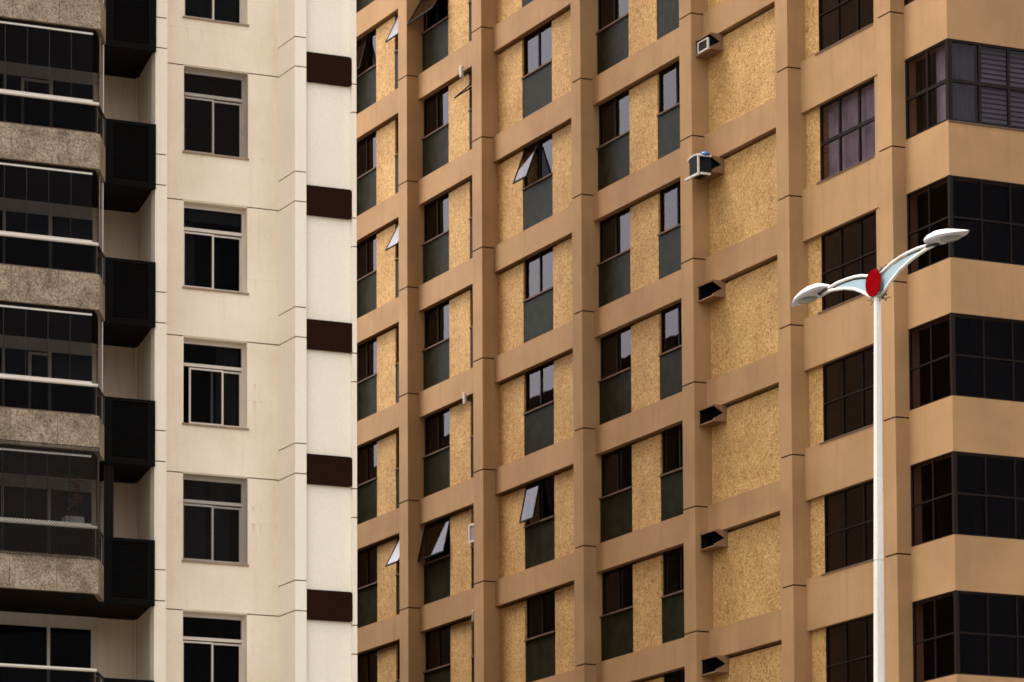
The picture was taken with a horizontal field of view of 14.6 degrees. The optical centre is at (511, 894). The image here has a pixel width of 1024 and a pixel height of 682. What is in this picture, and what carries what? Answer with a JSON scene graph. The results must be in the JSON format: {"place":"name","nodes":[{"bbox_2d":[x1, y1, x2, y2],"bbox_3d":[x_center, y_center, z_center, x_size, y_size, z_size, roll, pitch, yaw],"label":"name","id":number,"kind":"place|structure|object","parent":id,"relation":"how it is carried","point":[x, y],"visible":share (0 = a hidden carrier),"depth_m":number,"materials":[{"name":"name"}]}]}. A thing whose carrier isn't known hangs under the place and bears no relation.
{"place":"outdoors","nodes":[
{"label":"outdoors","id":0,"kind":"place"},
{"bbox_2d":[791,229,969,681],"bbox_3d":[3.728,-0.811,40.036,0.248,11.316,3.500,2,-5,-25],"label":"street lamp","id":1,"kind":"object","parent":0,"point":[875,284],"visible":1,"depth_m":40.31,"materials":[{"name":"white metal"}]},
{"label":"ground","id":2,"kind":"structure","parent":0,"visible":0},
{"bbox_2d":[0,0,356,681],"bbox_3d":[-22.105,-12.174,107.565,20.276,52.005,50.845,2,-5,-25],"label":"apartment building","id":3,"kind":"structure","parent":2,"relation":"on","point":[178,287],"depth_m":88.77,"materials":[{"name":"beige paint"}]},
{"bbox_2d":[0,473,96,525],"bbox_3d":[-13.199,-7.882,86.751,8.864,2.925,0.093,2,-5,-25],"label":"balcony door","id":4,"kind":"structure","parent":3,"relation":"in","point":[28,480],"depth_m":88.19,"materials":[{"name":"grey metal"}]},
{"bbox_2d":[0,197,97,241],"bbox_3d":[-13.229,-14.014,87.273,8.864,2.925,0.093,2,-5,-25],"label":"balcony door","id":5,"kind":"structure","parent":3,"relation":"in","point":[82,218],"depth_m":88.73,"materials":[{"name":"black glass"}]},
{"bbox_2d":[0,335,97,383],"bbox_3d":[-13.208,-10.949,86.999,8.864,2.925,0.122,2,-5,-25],"label":"balcony door","id":6,"kind":"structure","parent":3,"relation":"in","point":[70,360],"depth_m":88.47,"materials":[{"name":"black glass"}]},
{"bbox_2d":[0,611,97,668],"bbox_3d":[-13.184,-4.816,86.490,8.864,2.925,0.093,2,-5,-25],"label":"balcony door","id":7,"kind":"structure","parent":3,"relation":"in","point":[25,638],"depth_m":87.95,"materials":[{"name":"black glass"}]},
{"bbox_2d":[0,61,98,101],"bbox_3d":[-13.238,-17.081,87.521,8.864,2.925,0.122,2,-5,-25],"label":"balcony door","id":8,"kind":"structure","parent":3,"relation":"in","point":[13,76],"depth_m":88.99,"materials":[{"name":"black glass"}]},
{"bbox_2d":[62,475,84,522],"bbox_3d":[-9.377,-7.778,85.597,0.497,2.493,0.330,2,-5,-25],"label":"potted plant","id":9,"kind":"object","parent":3,"relation":"on","point":[73,518],"visible":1,"depth_m":85.59,"materials":[{"name":"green plant"}]},
{"bbox_2d":[183,612,243,681],"bbox_3d":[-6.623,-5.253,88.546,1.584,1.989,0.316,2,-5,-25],"label":"window","id":10,"kind":"structure","parent":3,"relation":"in","point":[185,614],"depth_m":88.75,"materials":[{"name":"white metal"}]},
{"bbox_2d":[182,474,248,565],"bbox_3d":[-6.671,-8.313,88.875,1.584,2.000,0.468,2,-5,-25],"label":"window","id":11,"kind":"structure","parent":3,"relation":"in","point":[194,503],"depth_m":88.92,"materials":[{"name":"black glass"}]},
{"bbox_2d":[182,339,248,429],"bbox_3d":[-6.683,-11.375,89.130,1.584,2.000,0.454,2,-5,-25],"label":"window","id":12,"kind":"structure","parent":3,"relation":"in","point":[227,370],"depth_m":89.42,"materials":[{"name":"white metal"}]},
{"bbox_2d":[182,203,248,294],"bbox_3d":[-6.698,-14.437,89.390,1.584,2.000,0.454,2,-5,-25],"label":"window","id":13,"kind":"structure","parent":3,"relation":"in","point":[191,216],"depth_m":89.42,"materials":[{"name":"white metal"}]},
{"bbox_2d":[183,66,248,159],"bbox_3d":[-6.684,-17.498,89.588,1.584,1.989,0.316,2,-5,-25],"label":"window","id":14,"kind":"structure","parent":3,"relation":"in","point":[187,95],"depth_m":89.60,"materials":[{"name":"black glass"}]},
{"bbox_2d":[183,0,248,26],"bbox_3d":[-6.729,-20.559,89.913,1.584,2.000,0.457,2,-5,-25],"label":"window","id":15,"kind":"structure","parent":3,"relation":"in","point":[220,11],"depth_m":90.06,"materials":[{"name":"black glass"}]},
{"bbox_2d":[355,0,1023,681],"bbox_3d":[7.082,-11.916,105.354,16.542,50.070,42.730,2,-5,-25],"label":"apartment tower","id":16,"kind":"structure","parent":2,"relation":"on","point":[647,454],"depth_m":92.87,"materials":[{"name":"beige paint"}]},
{"bbox_2d":[356,335,378,384],"bbox_3d":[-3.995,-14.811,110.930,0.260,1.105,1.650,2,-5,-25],"label":"window","id":17,"kind":"structure","parent":16,"relation":"in","point":[366,353],"depth_m":110.91,"materials":[{"name":"black glass"}]},
{"bbox_2d":[356,27,378,78],"bbox_3d":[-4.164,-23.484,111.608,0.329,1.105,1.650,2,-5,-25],"label":"window","id":18,"kind":"structure","parent":16,"relation":"in","point":[363,42],"depth_m":111.56,"materials":[{"name":"black glass"}]},
{"bbox_2d":[356,232,379,281],"bbox_3d":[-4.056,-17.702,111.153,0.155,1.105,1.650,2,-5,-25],"label":"window","id":19,"kind":"structure","parent":16,"relation":"in","point":[366,249],"depth_m":111.15,"materials":[{"name":"black glass"}]},
{"bbox_2d":[357,129,379,179],"bbox_3d":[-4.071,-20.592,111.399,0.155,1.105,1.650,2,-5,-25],"label":"window","id":20,"kind":"structure","parent":16,"relation":"in","point":[366,147],"depth_m":111.40,"materials":[{"name":"black glass"}]},
{"bbox_2d":[357,648,380,681],"bbox_3d":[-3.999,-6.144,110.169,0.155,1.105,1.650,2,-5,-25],"label":"window","id":21,"kind":"structure","parent":16,"relation":"in","point":[366,662],"depth_m":110.18,"materials":[{"name":"black glass"}]},
{"bbox_2d":[357,543,380,590],"bbox_3d":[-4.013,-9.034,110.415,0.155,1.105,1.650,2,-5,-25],"label":"window","id":22,"kind":"structure","parent":16,"relation":"in","point":[366,558],"depth_m":110.42,"materials":[{"name":"black glass"}]},
{"bbox_2d":[357,439,380,486],"bbox_3d":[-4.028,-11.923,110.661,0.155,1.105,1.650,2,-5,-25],"label":"window","id":23,"kind":"structure","parent":16,"relation":"in","point":[367,454],"depth_m":110.66,"materials":[{"name":"black glass"}]},
{"bbox_2d":[385,13,397,52],"bbox_3d":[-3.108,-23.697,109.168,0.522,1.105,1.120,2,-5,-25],"label":"window","id":24,"kind":"structure","parent":16,"relation":"in","point":[393,33],"depth_m":109.30,"materials":[{"name":"white glass"}]},
{"bbox_2d":[385,221,398,260],"bbox_3d":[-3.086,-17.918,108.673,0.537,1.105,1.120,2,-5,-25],"label":"window","id":25,"kind":"structure","parent":16,"relation":"in","point":[394,240],"depth_m":108.76,"materials":[{"name":"white glass"}]},
{"bbox_2d":[385,536,399,575],"bbox_3d":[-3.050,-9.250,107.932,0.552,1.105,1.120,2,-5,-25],"label":"window","id":26,"kind":"structure","parent":16,"relation":"in","point":[394,557],"depth_m":108.00,"materials":[{"name":"white glass"}]},
{"bbox_2d":[394,117,397,156],"bbox_3d":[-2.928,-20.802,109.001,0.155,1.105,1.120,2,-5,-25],"label":"window","id":27,"kind":"structure","parent":16,"relation":"in","point":[395,155],"depth_m":109.48,"materials":[{"name":"brown metal"}]},
{"bbox_2d":[394,325,398,364],"bbox_3d":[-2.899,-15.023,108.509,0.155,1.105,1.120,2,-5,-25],"label":"window","id":28,"kind":"structure","parent":16,"relation":"in","point":[397,363],"depth_m":109.00,"materials":[{"name":"brown metal"}]},
{"bbox_2d":[395,430,398,470],"bbox_3d":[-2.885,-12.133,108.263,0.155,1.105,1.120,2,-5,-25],"label":"window","id":29,"kind":"structure","parent":16,"relation":"in","point":[397,468],"depth_m":108.76,"materials":[{"name":"brown metal"}]},
{"bbox_2d":[395,641,399,681],"bbox_3d":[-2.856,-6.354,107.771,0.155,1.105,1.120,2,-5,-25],"label":"window","id":30,"kind":"structure","parent":16,"relation":"in","point":[398,680],"depth_m":108.26,"materials":[{"name":"brown metal"}]},
{"bbox_2d":[407,0,447,34],"bbox_3d":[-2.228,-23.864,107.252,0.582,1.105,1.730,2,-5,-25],"label":"window","id":31,"kind":"structure","parent":16,"relation":"in","point":[424,6],"depth_m":107.34,"materials":[{"name":"brown glass"}]},
{"bbox_2d":[417,515,453,565],"bbox_3d":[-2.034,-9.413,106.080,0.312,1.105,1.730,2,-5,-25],"label":"window","id":32,"kind":"structure","parent":16,"relation":"in","point":[435,534],"depth_m":106.06,"materials":[{"name":"brown glass"}]},
{"bbox_2d":[421,84,450,139],"bbox_3d":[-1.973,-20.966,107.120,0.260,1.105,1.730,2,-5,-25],"label":"window","id":33,"kind":"structure","parent":16,"relation":"in","point":[436,107],"depth_m":107.18,"materials":[{"name":"black glass"}]},
{"bbox_2d":[421,191,451,245],"bbox_3d":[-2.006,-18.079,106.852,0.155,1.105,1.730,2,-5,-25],"label":"window","id":34,"kind":"structure","parent":16,"relation":"in","point":[436,213],"depth_m":106.97,"materials":[{"name":"black glass"}]},
{"bbox_2d":[422,298,452,351],"bbox_3d":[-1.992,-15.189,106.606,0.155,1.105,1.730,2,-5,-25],"label":"window","id":35,"kind":"structure","parent":16,"relation":"in","point":[436,319],"depth_m":106.71,"materials":[{"name":"black glass"}]},
{"bbox_2d":[422,406,453,458],"bbox_3d":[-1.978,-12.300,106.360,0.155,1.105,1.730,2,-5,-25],"label":"window","id":36,"kind":"structure","parent":16,"relation":"in","point":[437,425],"depth_m":106.45,"materials":[{"name":"black glass"}]},
{"bbox_2d":[423,623,454,672],"bbox_3d":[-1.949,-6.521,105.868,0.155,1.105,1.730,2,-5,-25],"label":"window","id":37,"kind":"structure","parent":16,"relation":"in","point":[437,641],"depth_m":105.91,"materials":[{"name":"black glass"}]},
{"bbox_2d":[454,70,471,111],"bbox_3d":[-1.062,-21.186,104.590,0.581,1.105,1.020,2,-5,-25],"label":"window","id":38,"kind":"structure","parent":16,"relation":"in","point":[469,86],"depth_m":104.93,"materials":[{"name":"brown metal"}]},
{"bbox_2d":[459,65,470,77],"bbox_3d":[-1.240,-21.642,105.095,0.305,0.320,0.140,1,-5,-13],"label":"wall spotlight","id":39,"kind":"object","parent":16,"relation":"attached to","point":[461,72],"depth_m":105.04,"materials":[{"name":"white plastic"}]},
{"bbox_2d":[463,393,472,404],"bbox_3d":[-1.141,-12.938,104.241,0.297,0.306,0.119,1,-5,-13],"label":"wall spotlight","id":40,"kind":"object","parent":16,"relation":"attached to","point":[465,399],"depth_m":104.18,"materials":[{"name":"white plastic"}]},
{"bbox_2d":[469,179,471,219],"bbox_3d":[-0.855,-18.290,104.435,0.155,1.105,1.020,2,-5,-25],"label":"window","id":41,"kind":"structure","parent":16,"relation":"in","point":[470,218],"depth_m":104.88,"materials":[{"name":"brown metal"}]},
{"bbox_2d":[468,523,473,542],"bbox_3d":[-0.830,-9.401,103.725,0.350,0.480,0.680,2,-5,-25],"label":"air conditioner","id":42,"kind":"object","parent":16,"relation":"attached to","point":[470,533],"visible":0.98,"depth_m":103.86,"materials":[{"name":"white plastic"}]},
{"bbox_2d":[469,396,472,437],"bbox_3d":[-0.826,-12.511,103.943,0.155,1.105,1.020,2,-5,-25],"label":"window","id":43,"kind":"structure","parent":16,"relation":"in","point":[472,396],"depth_m":104.39,"materials":[{"name":"brown metal"}]},
{"bbox_2d":[469,287,472,328],"bbox_3d":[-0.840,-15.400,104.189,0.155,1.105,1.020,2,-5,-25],"label":"window","id":44,"kind":"structure","parent":16,"relation":"in","point":[471,327],"depth_m":104.62,"materials":[{"name":"brown metal"}]},
{"bbox_2d":[470,622,473,657],"bbox_3d":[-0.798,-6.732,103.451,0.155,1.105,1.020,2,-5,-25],"label":"window","id":45,"kind":"structure","parent":16,"relation":"in","point":[473,622],"depth_m":103.88,"materials":[{"name":"brown metal"}]},
{"bbox_2d":[513,132,554,190],"bbox_3d":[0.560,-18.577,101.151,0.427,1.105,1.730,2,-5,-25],"label":"window","id":46,"kind":"structure","parent":16,"relation":"in","point":[545,144],"depth_m":101.18,"materials":[{"name":"black glass"}]},
{"bbox_2d":[521,19,553,79],"bbox_3d":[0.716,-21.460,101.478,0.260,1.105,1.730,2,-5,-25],"label":"window","id":47,"kind":"structure","parent":16,"relation":"in","point":[538,44],"depth_m":101.50,"materials":[{"name":"grey glass"}]},
{"bbox_2d":[519,473,558,527],"bbox_3d":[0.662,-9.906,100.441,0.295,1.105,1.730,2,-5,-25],"label":"window","id":48,"kind":"structure","parent":16,"relation":"in","point":[529,504],"depth_m":100.47,"materials":[{"name":"glass"}]},
{"bbox_2d":[522,245,556,302],"bbox_3d":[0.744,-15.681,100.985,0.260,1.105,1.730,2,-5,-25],"label":"window","id":49,"kind":"structure","parent":16,"relation":"in","point":[539,267],"depth_m":101.06,"materials":[{"name":"glass"}]},
{"bbox_2d":[523,359,557,414],"bbox_3d":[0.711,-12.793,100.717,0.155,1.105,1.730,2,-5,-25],"label":"window","id":50,"kind":"structure","parent":16,"relation":"in","point":[539,380],"depth_m":100.76,"materials":[{"name":"black glass"}]},
{"bbox_2d":[524,588,558,640],"bbox_3d":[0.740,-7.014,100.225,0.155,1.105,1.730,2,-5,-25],"label":"window","id":51,"kind":"structure","parent":16,"relation":"in","point":[540,607],"depth_m":100.29,"materials":[{"name":"black glass"}]},
{"bbox_2d":[595,0,627,33],"bbox_3d":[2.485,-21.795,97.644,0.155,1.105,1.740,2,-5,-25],"label":"window","id":52,"kind":"structure","parent":16,"relation":"in","point":[610,12],"depth_m":97.88,"materials":[{"name":"black glass"}]},
{"bbox_2d":[596,88,631,149],"bbox_3d":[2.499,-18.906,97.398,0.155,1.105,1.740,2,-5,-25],"label":"window","id":53,"kind":"structure","parent":16,"relation":"in","point":[614,113],"depth_m":97.47,"materials":[{"name":"black glass"}]},
{"bbox_2d":[597,205,632,265],"bbox_3d":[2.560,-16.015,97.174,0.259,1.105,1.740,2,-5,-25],"label":"window","id":54,"kind":"structure","parent":16,"relation":"in","point":[615,229],"depth_m":97.19,"materials":[{"name":"black glass"}]},
{"bbox_2d":[598,324,634,382],"bbox_3d":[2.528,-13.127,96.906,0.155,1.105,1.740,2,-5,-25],"label":"window","id":55,"kind":"structure","parent":16,"relation":"in","point":[615,347],"depth_m":96.95,"materials":[{"name":"black glass"}]},
{"bbox_2d":[598,443,635,499],"bbox_3d":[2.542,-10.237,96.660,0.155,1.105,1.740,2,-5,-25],"label":"window","id":56,"kind":"structure","parent":16,"relation":"in","point":[616,465],"depth_m":96.76,"materials":[{"name":"black glass"}]},
{"bbox_2d":[599,562,636,617],"bbox_3d":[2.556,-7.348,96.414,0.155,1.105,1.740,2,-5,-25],"label":"window","id":57,"kind":"structure","parent":16,"relation":"in","point":[617,583],"depth_m":96.50,"materials":[{"name":"black glass"}]},
{"bbox_2d":[656,60,679,116],"bbox_3d":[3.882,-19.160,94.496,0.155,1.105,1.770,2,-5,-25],"label":"window","id":58,"kind":"structure","parent":16,"relation":"in","point":[669,77],"depth_m":94.89,"materials":[{"name":"grey glass"}]},
{"bbox_2d":[657,181,680,235],"bbox_3d":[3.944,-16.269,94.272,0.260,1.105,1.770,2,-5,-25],"label":"window","id":59,"kind":"structure","parent":16,"relation":"in","point":[670,197],"depth_m":94.63,"materials":[{"name":"grey glass"}]},
{"bbox_2d":[658,301,681,355],"bbox_3d":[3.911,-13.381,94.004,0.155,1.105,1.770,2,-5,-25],"label":"window","id":60,"kind":"structure","parent":16,"relation":"in","point":[671,317],"depth_m":94.38,"materials":[{"name":"black glass"}]},
{"bbox_2d":[659,423,682,476],"bbox_3d":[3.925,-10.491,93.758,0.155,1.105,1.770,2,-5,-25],"label":"window","id":61,"kind":"structure","parent":16,"relation":"in","point":[672,438],"depth_m":94.15,"materials":[{"name":"black glass"}]},
{"bbox_2d":[660,546,683,598],"bbox_3d":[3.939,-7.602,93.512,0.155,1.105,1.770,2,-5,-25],"label":"window","id":62,"kind":"structure","parent":16,"relation":"in","point":[673,560],"depth_m":93.90,"materials":[{"name":"black glass"}]},
{"bbox_2d":[664,669,684,681],"bbox_3d":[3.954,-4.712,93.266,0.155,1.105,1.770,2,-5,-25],"label":"window","id":63,"kind":"structure","parent":16,"relation":"in","point":[679,675],"depth_m":93.61,"materials":[{"name":"black glass"}]},
{"bbox_2d":[684,151,715,180],"bbox_3d":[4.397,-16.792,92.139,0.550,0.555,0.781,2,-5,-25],"label":"air conditioner","id":64,"kind":"object","parent":16,"relation":"attached to","point":[702,165],"visible":1,"depth_m":91.88,"materials":[{"name":"white plastic"}]},
{"bbox_2d":[697,37,717,53],"bbox_3d":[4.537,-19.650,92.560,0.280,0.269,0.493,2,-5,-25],"label":"air conditioner","id":65,"kind":"object","parent":16,"relation":"attached to","point":[705,43],"visible":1,"depth_m":92.40,"materials":[{"name":"white plastic"}]},
{"bbox_2d":[815,0,873,54],"bbox_3d":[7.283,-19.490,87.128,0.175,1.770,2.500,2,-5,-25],"label":"large window","id":66,"kind":"structure","parent":16,"relation":"in","point":[839,20],"depth_m":87.39,"materials":[{"name":"black glass"}]},
{"bbox_2d":[816,79,874,183],"bbox_3d":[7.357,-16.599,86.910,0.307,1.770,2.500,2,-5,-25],"label":"large window","id":67,"kind":"structure","parent":16,"relation":"in","point":[851,120],"depth_m":87.16,"materials":[{"name":"grey glass"}]},
{"bbox_2d":[819,345,873,444],"bbox_3d":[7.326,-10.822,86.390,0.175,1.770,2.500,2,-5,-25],"label":"large window","id":68,"kind":"structure","parent":16,"relation":"in","point":[848,381],"depth_m":86.59,"materials":[{"name":"black glass"}]},
{"bbox_2d":[821,479,873,575],"bbox_3d":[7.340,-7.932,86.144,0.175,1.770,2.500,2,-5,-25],"label":"large window","id":69,"kind":"structure","parent":16,"relation":"in","point":[849,512],"depth_m":86.38,"materials":[{"name":"black glass"}]},
{"bbox_2d":[818,211,876,313],"bbox_3d":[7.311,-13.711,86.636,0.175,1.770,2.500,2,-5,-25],"label":"large window","id":70,"kind":"structure","parent":16,"relation":"in","point":[850,249],"depth_m":86.82,"materials":[{"name":"black glass"}]},
{"bbox_2d":[826,614,873,681],"bbox_3d":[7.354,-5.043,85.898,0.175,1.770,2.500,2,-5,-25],"label":"large window","id":71,"kind":"structure","parent":16,"relation":"in","point":[849,644],"depth_m":86.14,"materials":[{"name":"black glass"}]},
{"bbox_2d":[905,39,946,139],"bbox_3d":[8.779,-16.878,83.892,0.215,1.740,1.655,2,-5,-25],"label":"large window","id":72,"kind":"structure","parent":16,"relation":"in","point":[941,86],"depth_m":83.78,"materials":[{"name":"brown metal"}]},
{"bbox_2d":[907,176,948,274],"bbox_3d":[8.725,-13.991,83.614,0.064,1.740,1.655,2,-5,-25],"label":"large window","id":73,"kind":"structure","parent":16,"relation":"in","point":[909,234],"depth_m":83.64,"materials":[{"name":"black glass"}]},
{"bbox_2d":[909,313,950,409],"bbox_3d":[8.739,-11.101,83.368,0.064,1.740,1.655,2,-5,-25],"label":"large window","id":74,"kind":"structure","parent":16,"relation":"in","point":[932,361],"depth_m":83.39,"materials":[{"name":"black glass"}]},
{"bbox_2d":[910,452,952,546],"bbox_3d":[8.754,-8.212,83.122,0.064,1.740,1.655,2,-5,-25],"label":"large window","id":75,"kind":"structure","parent":16,"relation":"in","point":[933,499],"depth_m":83.13,"materials":[{"name":"black metal"}]},
{"bbox_2d":[912,591,954,681],"bbox_3d":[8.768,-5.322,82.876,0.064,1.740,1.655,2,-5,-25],"label":"large window","id":76,"kind":"structure","parent":16,"relation":"in","point":[935,637],"depth_m":82.88,"materials":[{"name":"black metal"}]},
{"bbox_2d":[948,39,1023,130],"bbox_3d":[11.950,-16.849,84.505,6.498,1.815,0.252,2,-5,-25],"label":"large window","id":77,"kind":"structure","parent":16,"relation":"in","point":[962,83],"depth_m":83.55,"materials":[{"name":"grey glass"}]},
{"bbox_2d":[952,175,1023,265],"bbox_3d":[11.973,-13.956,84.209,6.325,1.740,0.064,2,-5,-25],"label":"large window","id":78,"kind":"structure","parent":16,"relation":"in","point":[981,220],"depth_m":83.21,"materials":[{"name":"black glass"}]},
{"bbox_2d":[954,313,1023,401],"bbox_3d":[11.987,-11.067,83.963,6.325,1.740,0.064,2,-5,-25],"label":"large window","id":79,"kind":"structure","parent":16,"relation":"in","point":[982,357],"depth_m":82.94,"materials":[{"name":"black glass"}]},
{"bbox_2d":[956,451,1023,539],"bbox_3d":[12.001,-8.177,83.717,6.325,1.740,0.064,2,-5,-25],"label":"large window","id":80,"kind":"structure","parent":16,"relation":"in","point":[984,495],"depth_m":82.70,"materials":[{"name":"black glass"}]},
{"bbox_2d":[958,590,1023,677],"bbox_3d":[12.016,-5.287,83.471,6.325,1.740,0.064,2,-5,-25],"label":"large window","id":81,"kind":"structure","parent":16,"relation":"in","point":[987,634],"depth_m":82.44,"materials":[{"name":"black glass"}]}
]}

